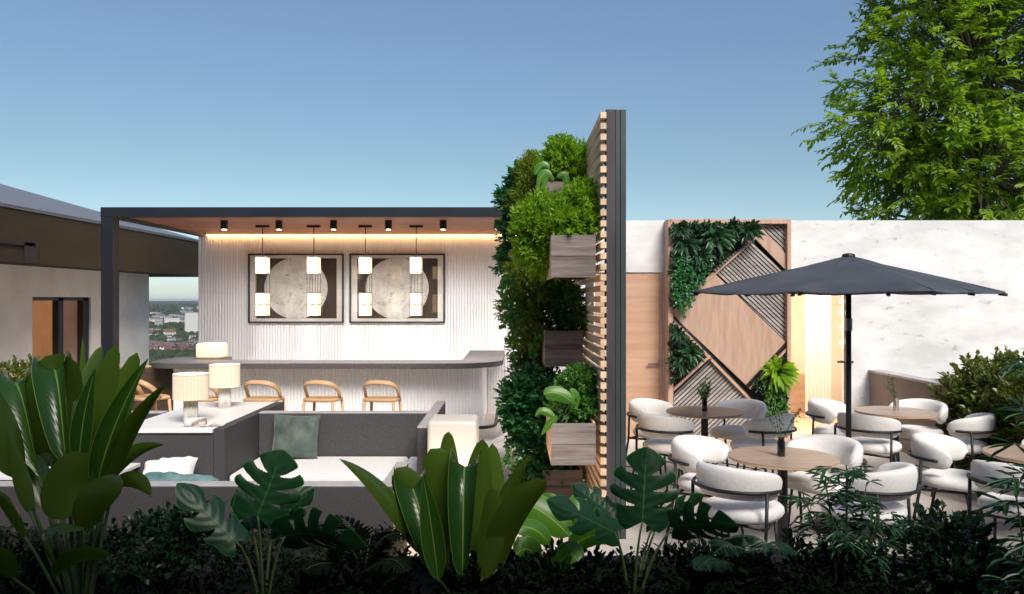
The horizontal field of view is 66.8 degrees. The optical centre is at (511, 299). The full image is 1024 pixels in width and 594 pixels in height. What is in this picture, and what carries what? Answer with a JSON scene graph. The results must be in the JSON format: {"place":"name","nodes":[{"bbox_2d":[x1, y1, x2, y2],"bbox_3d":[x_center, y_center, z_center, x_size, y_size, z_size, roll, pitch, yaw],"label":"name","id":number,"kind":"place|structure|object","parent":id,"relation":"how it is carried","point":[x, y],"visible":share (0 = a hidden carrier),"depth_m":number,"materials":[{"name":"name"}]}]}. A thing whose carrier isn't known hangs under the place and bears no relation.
{"place":"outdoors","nodes":[
{"label":"outdoors","id":0,"kind":"place"},
{"bbox_2d":[488,159,531,302],"bbox_3d":[0.056,-0.578,8.277,0.640,1.860,0.834,0,0,0],"label":"ivy","id":1,"kind":"object","parent":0,"point":[501,194],"visible":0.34,"depth_m":8.17,"materials":[{"name":"green plant"}]},
{"bbox_2d":[0,0,1023,300],"label":"sky","id":2,"kind":"structure","parent":0,"point":[104,103],"materials":[{"name":"blue"}]},
{"bbox_2d":[407,413,1023,555],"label":"terrace floor","id":3,"kind":"structure","parent":0,"point":[496,437],"depth_m":6.97,"materials":[{"name":"tile"}]},
{"bbox_2d":[0,353,50,381],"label":"hedge","id":4,"kind":"object","parent":3,"relation":"on","point":[16,369],"visible":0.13,"depth_m":9.23,"materials":[{"name":"green plant"}]},
{"bbox_2d":[0,184,197,376],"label":"neighbouring building","id":5,"kind":"structure","parent":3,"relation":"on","point":[50,275],"depth_m":11.28,"materials":[{"name":"grey paint"}]},
{"bbox_2d":[0,238,37,263],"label":"window frame","id":6,"kind":"structure","parent":5,"relation":"in","point":[30,249],"depth_m":9.40,"materials":[{"name":"black metal"}]},
{"bbox_2d":[32,297,88,365],"bbox_3d":[-6.755,0.907,11.250,0.450,1.885,1.460,0,0,0],"label":"window","id":7,"kind":"structure","parent":5,"relation":"in","point":[47,312],"depth_m":11.48,"materials":[{"name":"wood"}]},
{"bbox_2d":[119,365,172,411],"bbox_3d":[-5.070,1.371,10.530,1.060,0.959,0.060,0,0,0],"label":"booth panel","id":8,"kind":"object","parent":3,"relation":"on","point":[156,378],"visible":0.13,"depth_m":10.50,"materials":[{"name":"brown wood"}]},
{"bbox_2d":[134,379,171,411],"bbox_3d":[-4.437,1.402,9.500,0.455,0.898,0.426,0,0,38],"label":"bar stool","id":9,"kind":"object","parent":3,"relation":"on","point":[142,396],"visible":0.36,"depth_m":9.43,"materials":[{"name":"brown wood"}]},
{"bbox_2d":[0,534,406,570],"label":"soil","id":10,"kind":"structure","parent":3,"relation":"on","point":[397,545],"depth_m":5.46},
{"bbox_2d":[131,402,283,480],"bbox_3d":[-2.902,1.474,7.460,0.915,0.752,1.760,0,0,0],"label":"side cabinet","id":11,"kind":"object","parent":3,"relation":"on","point":[228,449],"visible":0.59,"depth_m":6.67,"materials":[{"name":"stone"}]},
{"bbox_2d":[172,372,208,423],"bbox_3d":[-2.847,0.876,6.880,0.300,0.441,0.300,0,0,0],"label":"table lamp","id":12,"kind":"object","parent":11,"relation":"on","point":[190,389],"visible":0.94,"depth_m":6.79,"materials":[{"name":"beige fabric"}]},
{"bbox_2d":[209,363,239,408],"bbox_3d":[-2.906,0.876,7.850,0.300,0.441,0.300,0,0,0],"label":"table lamp","id":13,"kind":"object","parent":11,"relation":"on","point":[224,378],"visible":1,"depth_m":7.76,"materials":[{"name":"beige fabric"}]},
{"bbox_2d":[0,401,444,533],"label":"sofa","id":14,"kind":"object","parent":3,"relation":"on","point":[381,445],"visible":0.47,"depth_m":6.75,"materials":[{"name":"fabric"}]},
{"bbox_2d":[142,456,197,474],"bbox_3d":[-2.800,1.420,6.320,0.420,0.183,0.300,-4,36,-8],"label":"pillow","id":15,"kind":"object","parent":14,"relation":"on","point":[183,465],"visible":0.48,"depth_m":6.30,"materials":[{"name":"beige fabric"}]},
{"bbox_2d":[145,471,219,480],"bbox_3d":[-2.660,1.465,6.130,0.600,0.146,0.300,5,12,-4],"label":"pillow","id":16,"kind":"object","parent":14,"relation":"on","point":[163,476],"visible":0.32,"depth_m":6.15,"materials":[{"name":"teal fabric"}]},
{"bbox_2d":[272,414,320,458],"bbox_3d":[-2.050,1.300,7.360,0.440,0.420,0.196,2,-12,-3],"label":"pillow","id":17,"kind":"object","parent":14,"relation":"on","point":[295,436],"visible":0.95,"depth_m":7.30,"materials":[{"name":"green fabric"}]},
{"bbox_2d":[243,380,285,410],"bbox_3d":[-2.984,1.402,9.350,0.455,0.898,0.426,0,0,8],"label":"bar stool","id":18,"kind":"object","parent":3,"relation":"on","point":[267,398],"visible":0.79,"depth_m":9.21,"materials":[{"name":"brown wood"}]},
{"bbox_2d":[100,207,542,360],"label":"bar pavilion","id":19,"kind":"structure","parent":3,"relation":"on","point":[199,221],"depth_m":9.64,"materials":[{"name":"black metal"}]},
{"bbox_2d":[255,225,269,315],"bbox_3d":[-3.534,-0.408,11.000,0.190,1.283,0.171,0,0,0],"label":"pendant lamp","id":20,"kind":"object","parent":19,"relation":"hanging from","point":[262,300],"visible":1,"depth_m":10.92,"materials":[{"name":"white metal"}]},
{"bbox_2d":[306,225,320,315],"bbox_3d":[-2.808,-0.408,11.000,0.190,1.283,0.171,0,0,0],"label":"pendant lamp","id":21,"kind":"object","parent":19,"relation":"hanging from","point":[313,300],"visible":1,"depth_m":10.92,"materials":[{"name":"white metal"}]},
{"bbox_2d":[358,225,371,315],"bbox_3d":[-2.077,-0.408,11.000,0.190,1.283,0.171,0,0,0],"label":"pendant lamp","id":22,"kind":"object","parent":19,"relation":"hanging from","point":[365,299],"visible":1,"depth_m":10.92,"materials":[{"name":"white metal"}]},
{"bbox_2d":[409,225,422,315],"bbox_3d":[-1.357,-0.408,11.000,0.190,1.283,0.171,0,0,0],"label":"pendant lamp","id":23,"kind":"object","parent":19,"relation":"hanging from","point":[416,299],"visible":1,"depth_m":10.92,"materials":[{"name":"white metal"}]},
{"bbox_2d":[302,380,343,410],"bbox_3d":[-2.273,1.402,9.350,0.455,0.898,0.426,0,0,8],"label":"bar stool","id":24,"kind":"object","parent":3,"relation":"on","point":[323,398],"visible":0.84,"depth_m":9.21,"materials":[{"name":"brown wood"}]},
{"bbox_2d":[151,350,504,429],"bbox_3d":[-2.470,1.337,11.295,4.700,1.025,2.550,0,0,0],"label":"bar counter","id":25,"kind":"object","parent":3,"relation":"on","point":[458,386],"visible":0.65,"depth_m":10.41,"materials":[{"name":"stone"}]},
{"bbox_2d":[196,342,226,358],"bbox_3d":[-4.200,0.717,10.860,0.330,0.215,0.330,0,0,0],"label":"table lamp","id":26,"kind":"object","parent":25,"relation":"on","point":[212,350],"visible":1,"depth_m":10.70,"materials":[{"name":"beige"}]},
{"bbox_2d":[198,236,557,413],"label":"ribbed wall","id":27,"kind":"structure","parent":3,"relation":"on","point":[472,281],"depth_m":12.59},
{"bbox_2d":[248,254,343,322],"bbox_3d":[-3.492,-0.180,12.550,1.540,1.120,0.040,0,0,0],"label":"framed picture","id":28,"kind":"object","parent":27,"relation":"attached to","point":[290,283],"visible":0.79,"depth_m":12.55,"materials":[{"name":"paper"}]},
{"bbox_2d":[206,234,501,235],"bbox_3d":[-2.405,-1.039,12.553,5.290,0.022,0.037,0,0,0],"label":"led strip","id":29,"kind":"object","parent":27,"relation":"attached to","point":[352,234],"visible":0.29,"depth_m":12.54,"materials":[{"name":"white"}]},
{"bbox_2d":[349,254,444,322],"bbox_3d":[-1.857,-0.180,12.550,1.540,1.120,0.040,0,0,0],"label":"framed picture","id":30,"kind":"object","parent":27,"relation":"attached to","point":[386,283],"visible":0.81,"depth_m":12.55,"materials":[{"name":"paper"}]},
{"bbox_2d":[362,380,401,410],"bbox_3d":[-1.562,1.402,9.350,0.455,0.898,0.426,0,0,6],"label":"bar stool","id":31,"kind":"object","parent":3,"relation":"on","point":[382,398],"visible":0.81,"depth_m":9.20,"materials":[{"name":"brown wood"}]},
{"bbox_2d":[427,414,478,465],"bbox_3d":[-0.489,1.420,6.520,0.406,0.860,0.406,0,0,0],"label":"floor lamp","id":32,"kind":"object","parent":3,"relation":"on","point":[463,429],"visible":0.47,"depth_m":6.32,"materials":[{"name":"white"}]},
{"bbox_2d":[0,571,1017,593],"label":"soil","id":33,"kind":"structure","parent":3,"relation":"on","point":[423,589],"depth_m":4.06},
{"bbox_2d":[0,538,103,593],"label":"shrub","id":34,"kind":"object","parent":33,"relation":"on","point":[29,561],"visible":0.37,"depth_m":3.82,"materials":[{"name":"green plant"}]},
{"bbox_2d":[0,337,167,593],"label":"paddle leaf plant","id":35,"kind":"object","parent":33,"relation":"on","point":[71,422],"visible":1,"depth_m":3.46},
{"bbox_2d":[84,499,238,593],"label":"leafy shrub","id":36,"kind":"object","parent":33,"relation":"on","point":[169,550],"visible":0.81,"depth_m":3.77,"materials":[{"name":"green plant"}]},
{"bbox_2d":[175,449,368,593],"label":"split leaf plant","id":37,"kind":"object","parent":33,"relation":"on","point":[259,512],"visible":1,"depth_m":3.69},
{"bbox_2d":[283,542,421,593],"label":"shrub","id":38,"kind":"object","parent":33,"relation":"on","point":[376,580],"visible":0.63,"depth_m":3.73,"materials":[{"name":"green plant"}]},
{"bbox_2d":[300,515,415,591],"bbox_3d":[-0.728,1.286,3.771,0.561,0.408,0.447,0,0,0],"label":"leaf plant","id":39,"kind":"object","parent":33,"relation":"on","point":[383,540],"visible":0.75,"depth_m":3.71,"materials":[{"name":"green plant"}]},
{"bbox_2d":[340,432,546,593],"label":"paddle leaf plant","id":40,"kind":"object","parent":33,"relation":"on","point":[442,505],"visible":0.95,"depth_m":3.68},
{"bbox_2d":[431,536,559,593],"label":"shrub","id":41,"kind":"object","parent":33,"relation":"on","point":[466,585],"visible":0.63,"depth_m":3.69,"materials":[{"name":"green plant"}]},
{"bbox_2d":[0,521,1022,593],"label":"ground cover","id":42,"kind":"object","parent":33,"relation":"on","point":[131,588],"visible":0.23,"depth_m":3.96,"materials":[{"name":"green plant"}]},
{"bbox_2d":[513,489,605,591],"bbox_3d":[0.253,1.248,3.903,0.505,0.497,0.406,0,0,0],"label":"broad leaf plant","id":43,"kind":"object","parent":33,"relation":"on","point":[542,525],"visible":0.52,"depth_m":3.88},
{"bbox_2d":[504,537,637,593],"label":"shrub","id":44,"kind":"object","parent":33,"relation":"on","point":[601,569],"visible":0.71,"depth_m":3.71,"materials":[{"name":"green plant"}]},
{"bbox_2d":[546,447,738,593],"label":"split leaf plant","id":45,"kind":"object","parent":33,"relation":"on","point":[643,497],"visible":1,"depth_m":3.71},
{"bbox_2d":[627,535,774,593],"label":"shrub","id":46,"kind":"object","parent":33,"relation":"on","point":[709,583],"visible":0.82,"depth_m":3.72,"materials":[{"name":"green plant"}]},
{"bbox_2d":[690,534,797,593],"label":"fern","id":47,"kind":"object","parent":33,"relation":"on","point":[732,547],"visible":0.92,"depth_m":3.66,"materials":[{"name":"green plant"}]},
{"bbox_2d":[752,527,894,593],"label":"shrub","id":48,"kind":"object","parent":33,"relation":"on","point":[803,568],"visible":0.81,"depth_m":3.72,"materials":[{"name":"green plant"}]},
{"bbox_2d":[776,465,908,590],"bbox_3d":[1.660,1.159,3.895,0.616,0.666,0.477,0,0,0],"label":"bamboo shrub","id":49,"kind":"object","parent":33,"relation":"on","point":[842,497],"visible":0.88,"depth_m":3.87,"materials":[{"name":"green plant"}]},
{"bbox_2d":[872,498,1023,593],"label":"leafy shrub","id":50,"kind":"object","parent":33,"relation":"on","point":[938,564],"visible":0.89,"depth_m":3.79,"materials":[{"name":"green plant"}]},
{"bbox_2d":[942,541,1023,593],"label":"shrub","id":51,"kind":"object","parent":33,"relation":"on","point":[1003,567],"visible":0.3,"depth_m":3.70,"materials":[{"name":"green plant"}]},
{"bbox_2d":[972,357,1023,593],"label":"bamboo shrub","id":52,"kind":"object","parent":33,"relation":"on","point":[1008,482],"visible":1,"depth_m":3.56,"materials":[{"name":"green plant"}]},
{"bbox_2d":[574,109,625,538],"bbox_3d":[0.782,0.190,7.593,0.198,3.320,3.215,0,0,0],"label":"slatted screen","id":53,"kind":"object","parent":3,"relation":"on","point":[605,153],"visible":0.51,"depth_m":6.00,"materials":[{"name":"brown wood"}]},
{"bbox_2d":[543,182,570,198],"bbox_3d":[0.471,-0.910,7.400,0.342,0.320,0.700,0,0,0],"label":"hanging planter","id":54,"kind":"object","parent":53,"relation":"attached to","point":[553,186],"visible":0.02,"depth_m":7.05,"materials":[{"name":"grey wood"}]},
{"bbox_2d":[500,148,540,237],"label":"planter shrub","id":55,"kind":"object","parent":54,"relation":"in","point":[526,182],"visible":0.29,"depth_m":7.69,"materials":[{"name":"green plant"}]},
{"bbox_2d":[534,161,568,187],"bbox_3d":[0.353,-1.071,6.940,0.317,0.336,0.086,0,0,0],"label":"calathea","id":56,"kind":"object","parent":54,"relation":"in","point":[543,172],"visible":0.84,"depth_m":6.90,"materials":[{"name":"green plant"}]},
{"bbox_2d":[530,131,587,183],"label":"planter shrub","id":57,"kind":"object","parent":54,"relation":"in","point":[564,152],"visible":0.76,"depth_m":7.21,"materials":[{"name":"green plant"}]},
{"bbox_2d":[542,328,582,366],"bbox_3d":[0.471,0.448,7.400,0.342,0.325,0.700,0,0,0],"label":"hanging planter","id":58,"kind":"object","parent":53,"relation":"attached to","point":[561,348],"visible":0.81,"depth_m":7.05,"materials":[{"name":"brown wood"}]},
{"bbox_2d":[496,271,545,377],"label":"trailing vine","id":59,"kind":"object","parent":58,"relation":"in","point":[510,316],"visible":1,"depth_m":7.14,"materials":[{"name":"green plant"}]},
{"bbox_2d":[503,322,559,378],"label":"planter shrub","id":60,"kind":"object","parent":58,"relation":"in","point":[519,361],"visible":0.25,"depth_m":7.75,"materials":[{"name":"green plant"}]},
{"bbox_2d":[492,243,579,354],"bbox_3d":[0.232,-0.018,7.485,0.876,1.133,0.817,0,0,15],"label":"planter shrub","id":61,"kind":"object","parent":58,"relation":"in","point":[535,318],"visible":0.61,"depth_m":7.35,"materials":[{"name":"green plant"}]},
{"bbox_2d":[533,280,595,339],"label":"planter shrub","id":62,"kind":"object","parent":58,"relation":"in","point":[570,317],"visible":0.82,"depth_m":7.22,"materials":[{"name":"green plant"}]},
{"bbox_2d":[542,465,582,498],"bbox_3d":[0.461,1.700,7.450,0.362,0.300,0.800,0,0,0],"label":"hanging planter","id":63,"kind":"object","parent":53,"relation":"attached to","point":[567,478],"visible":0.34,"depth_m":7.05,"materials":[{"name":"brown wood"}]},
{"bbox_2d":[495,390,550,484],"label":"trailing vine","id":64,"kind":"object","parent":63,"relation":"in","point":[508,449],"visible":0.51,"depth_m":7.14,"materials":[{"name":"green plant"}]},
{"bbox_2d":[492,360,568,493],"bbox_3d":[0.189,1.253,7.213,0.752,1.392,0.813,0,0,0],"label":"ivy","id":65,"kind":"object","parent":63,"relation":"in","point":[524,388],"visible":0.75,"depth_m":7.05,"materials":[{"name":"green plant"}]},
{"bbox_2d":[546,235,595,279],"bbox_3d":[0.471,-0.333,6.350,0.342,0.325,0.800,0,0,0],"label":"hanging planter","id":66,"kind":"object","parent":53,"relation":"attached to","point":[572,257],"visible":0.86,"depth_m":5.95,"materials":[{"name":"brown wood"}]},
{"bbox_2d":[506,184,570,285],"bbox_3d":[0.246,-0.540,6.449,0.603,0.864,0.788,0,0,0],"label":"planter shrub","id":67,"kind":"object","parent":66,"relation":"in","point":[532,246],"visible":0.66,"depth_m":6.33,"materials":[{"name":"green plant"}]},
{"bbox_2d":[539,173,603,243],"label":"planter shrub","id":68,"kind":"object","parent":66,"relation":"in","point":[576,206],"visible":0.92,"depth_m":6.09,"materials":[{"name":"green plant"}]},
{"bbox_2d":[546,408,595,464],"bbox_3d":[0.471,1.110,6.400,0.342,0.320,0.900,0,0,0],"label":"hanging planter","id":69,"kind":"object","parent":53,"relation":"attached to","point":[571,443],"visible":0.78,"depth_m":5.95,"materials":[{"name":"brown wood"}]},
{"bbox_2d":[535,386,578,434],"bbox_3d":[0.369,0.858,6.020,0.366,0.373,0.120,0,0,-23],"label":"calathea","id":70,"kind":"object","parent":69,"relation":"in","point":[560,394],"visible":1,"depth_m":6.00,"materials":[{"name":"green plant"}]},
{"bbox_2d":[543,361,598,422],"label":"planter shrub","id":71,"kind":"object","parent":69,"relation":"in","point":[578,375],"visible":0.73,"depth_m":6.23,"materials":[{"name":"green plant"}]},
{"bbox_2d":[626,398,682,475],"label":"cafe chair","id":72,"kind":"object","parent":3,"relation":"on","point":[637,406],"visible":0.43,"depth_m":8.15,"materials":[{"name":"white fabric"}]},
{"bbox_2d":[630,412,694,501],"bbox_3d":[1.457,1.450,7.256,0.589,0.804,0.614,0,0,-39],"label":"cafe chair","id":73,"kind":"object","parent":3,"relation":"on","point":[665,430],"visible":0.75,"depth_m":7.05,"materials":[{"name":"fabric"}]},
{"bbox_2d":[379,556,1020,570],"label":"bed kerb","id":74,"kind":"structure","parent":3,"relation":"on","point":[891,565],"depth_m":4.28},
{"bbox_2d":[664,435,745,544],"bbox_3d":[1.470,1.450,5.831,0.589,0.804,0.614,0,0,38],"label":"cafe chair","id":75,"kind":"object","parent":3,"relation":"on","point":[687,453],"visible":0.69,"depth_m":5.82,"materials":[{"name":"fabric"}]},
{"bbox_2d":[666,406,743,462],"bbox_3d":[1.900,1.475,7.660,0.747,0.750,0.747,0,0,0],"label":"cafe table","id":76,"kind":"object","parent":3,"relation":"on","point":[712,412],"visible":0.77,"depth_m":7.62,"materials":[{"name":"brown wood"}]},
{"bbox_2d":[687,461,784,555],"bbox_3d":[1.481,1.450,5.057,0.614,0.804,0.589,0,0,45],"label":"cafe chair","id":77,"kind":"object","parent":3,"relation":"on","point":[744,498],"visible":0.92,"depth_m":4.85,"materials":[{"name":"fabric"}]},
{"bbox_2d":[710,399,773,472],"bbox_3d":[2.345,1.450,8.032,0.589,0.804,0.614,0,0,-42],"label":"cafe chair","id":78,"kind":"object","parent":3,"relation":"on","point":[753,409],"visible":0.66,"depth_m":8.04,"materials":[{"name":"fabric"}]},
{"bbox_2d":[730,413,796,471],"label":"cafe chair","id":79,"kind":"object","parent":3,"relation":"on","point":[759,432],"visible":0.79,"depth_m":7.03,"materials":[{"name":"fabric"}]},
{"bbox_2d":[727,446,839,555],"bbox_3d":[1.900,1.475,5.450,0.747,0.750,0.747,0,0,0],"label":"cafe table","id":80,"kind":"object","parent":3,"relation":"on","point":[793,459],"visible":0.73,"depth_m":5.42,"materials":[{"name":"wood"}]},
{"bbox_2d":[558,220,1023,413],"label":"concrete wall","id":81,"kind":"structure","parent":3,"relation":"on","point":[928,336],"depth_m":10.30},
{"bbox_2d":[595,273,662,437],"bbox_3d":[1.550,0.747,10.332,0.894,2.206,0.135,0,0,0],"label":"wooden door","id":82,"kind":"structure","parent":81,"relation":"attached to","point":[644,335],"depth_m":10.32,"materials":[{"name":"brown wood"}]},
{"bbox_2d":[664,219,790,442],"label":"geometric wall panel","id":83,"kind":"structure","parent":81,"relation":"attached to","point":[740,340],"depth_m":10.09,"materials":[{"name":"brown wood"}]},
{"bbox_2d":[665,320,704,385],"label":"wall foliage","id":84,"kind":"object","parent":83,"relation":"attached to","point":[675,356],"visible":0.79,"depth_m":9.96,"materials":[{"name":"green plant"}]},
{"bbox_2d":[669,247,713,318],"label":"trailing vine","id":85,"kind":"object","parent":83,"relation":"hanging from","point":[681,269],"visible":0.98,"depth_m":9.93,"materials":[{"name":"green plant"}]},
{"bbox_2d":[667,219,756,309],"bbox_3d":[2.580,-0.461,10.014,1.173,1.184,0.315,0,0,0],"label":"wall foliage","id":86,"kind":"object","parent":83,"relation":"attached to","point":[696,227],"visible":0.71,"depth_m":9.95,"materials":[{"name":"green plant"}]},
{"bbox_2d":[673,234,702,262],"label":"rosette plant","id":87,"kind":"object","parent":86,"relation":"attached to","point":[691,246],"visible":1,"depth_m":9.90,"materials":[{"name":"green plant"}]},
{"bbox_2d":[700,221,735,258],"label":"rosette plant","id":88,"kind":"object","parent":86,"relation":"attached to","point":[725,241],"visible":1,"depth_m":9.91,"materials":[{"name":"green plant"}]},
{"bbox_2d":[738,219,765,244],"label":"rosette plant","id":89,"kind":"object","parent":86,"relation":"attached to","point":[756,231],"visible":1,"depth_m":9.92,"materials":[{"name":"green plant"}]},
{"bbox_2d":[751,353,788,412],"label":"wall foliage","id":90,"kind":"object","parent":83,"relation":"attached to","point":[758,385],"visible":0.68,"depth_m":9.97,"materials":[{"name":"green plant"}]},
{"bbox_2d":[762,378,791,416],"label":"trailing vine","id":91,"kind":"object","parent":90,"relation":"hanging from","point":[772,395],"visible":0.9,"depth_m":9.93,"materials":[{"name":"green plant"}]},
{"bbox_2d":[759,354,801,395],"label":"rosette plant","id":92,"kind":"object","parent":90,"relation":"attached to","point":[788,373],"visible":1,"depth_m":9.87,"materials":[{"name":"green plant"}]},
{"bbox_2d":[791,294,841,434],"bbox_3d":[4.100,0.500,11.885,3.200,2.700,2.830,0,0,0],"label":"lit room","id":93,"kind":"object","parent":3,"relation":"on","point":[816,338],"visible":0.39,"depth_m":12.02,"materials":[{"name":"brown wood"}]},
{"bbox_2d":[786,434,871,537],"bbox_3d":[2.341,1.450,5.848,0.589,0.804,0.614,0,0,-43],"label":"cafe chair","id":94,"kind":"object","parent":3,"relation":"on","point":[848,451],"visible":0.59,"depth_m":5.86,"materials":[{"name":"fabric"}]},
{"bbox_2d":[805,398,861,470],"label":"cafe chair","id":95,"kind":"object","parent":3,"relation":"on","point":[824,411],"visible":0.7,"depth_m":7.97,"materials":[{"name":"fabric"}]},
{"bbox_2d":[690,253,1007,539],"bbox_3d":[2.710,0.739,6.250,1.823,2.222,1.823,0,0,45],"label":"parasol","id":96,"kind":"object","parent":3,"relation":"on","point":[848,275],"visible":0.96,"depth_m":5.95,"materials":[{"name":"grey fabric"}]},
{"bbox_2d":[832,412,901,469],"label":"cafe chair","id":97,"kind":"object","parent":3,"relation":"on","point":[876,434],"visible":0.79,"depth_m":7.06,"materials":[{"name":"fabric"}]},
{"bbox_2d":[821,462,921,543],"bbox_3d":[2.330,1.450,5.040,0.614,0.804,0.589,0,0,-44],"label":"cafe chair","id":98,"kind":"object","parent":3,"relation":"on","point":[899,482],"visible":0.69,"depth_m":4.81,"materials":[{"name":"fabric"}]},
{"bbox_2d":[854,406,937,488],"bbox_3d":[3.780,1.475,7.660,0.747,0.750,0.747,0,0,0],"label":"cafe table","id":99,"kind":"object","parent":3,"relation":"on","point":[901,413],"visible":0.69,"depth_m":7.58,"materials":[{"name":"wood"}]},
{"bbox_2d":[889,398,953,468],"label":"cafe chair","id":100,"kind":"object","parent":3,"relation":"on","point":[938,407],"visible":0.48,"depth_m":7.98,"materials":[{"name":"fabric"}]},
{"bbox_2d":[869,370,1008,468],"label":"wall","id":101,"kind":"structure","parent":3,"relation":"on","point":[907,386],"depth_m":9.42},
{"bbox_2d":[907,432,987,543],"bbox_3d":[3.345,1.450,5.929,0.589,0.804,0.614,0,0,42],"label":"cafe chair","id":102,"kind":"object","parent":3,"relation":"on","point":[937,454],"visible":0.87,"depth_m":5.83,"materials":[{"name":"fabric"}]},
{"bbox_2d":[931,413,997,496],"bbox_3d":[4.218,1.450,7.261,0.589,0.804,0.614,0,0,45],"label":"cafe chair","id":103,"kind":"object","parent":3,"relation":"on","point":[967,429],"visible":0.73,"depth_m":7.03,"materials":[{"name":"fabric"}]},
{"bbox_2d":[966,460,1023,538],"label":"cafe chair","id":104,"kind":"object","parent":3,"relation":"on","point":[980,469],"visible":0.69,"depth_m":5.08,"materials":[{"name":"fabric"}]},
{"bbox_2d":[982,444,1023,555],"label":"cafe table","id":105,"kind":"object","parent":3,"relation":"on","point":[1014,453],"visible":0.65,"depth_m":5.56,"materials":[{"name":"wood"}]},
{"bbox_2d":[791,0,1023,219],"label":"tree","id":106,"kind":"object","parent":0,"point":[927,159],"visible":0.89,"depth_m":14.25,"materials":[{"name":"green plant"}]},
{"label":"city ground","id":107,"kind":"structure","parent":0,"visible":0},
{"bbox_2d":[149,302,197,364],"bbox_3d":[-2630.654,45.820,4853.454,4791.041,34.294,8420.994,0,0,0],"label":"city trees","id":108,"kind":"object","parent":107,"relation":"on","point":[158,354],"visible":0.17,"depth_m":1094.96,"materials":[{"name":"green plant"}]},
{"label":"planting soil","id":109,"kind":"structure","parent":0,"visible":0},
{"bbox_2d":[925,345,1023,470],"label":"hedge","id":110,"kind":"object","parent":109,"relation":"in","point":[984,378],"visible":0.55,"depth_m":7.78,"materials":[{"name":"green plant"}]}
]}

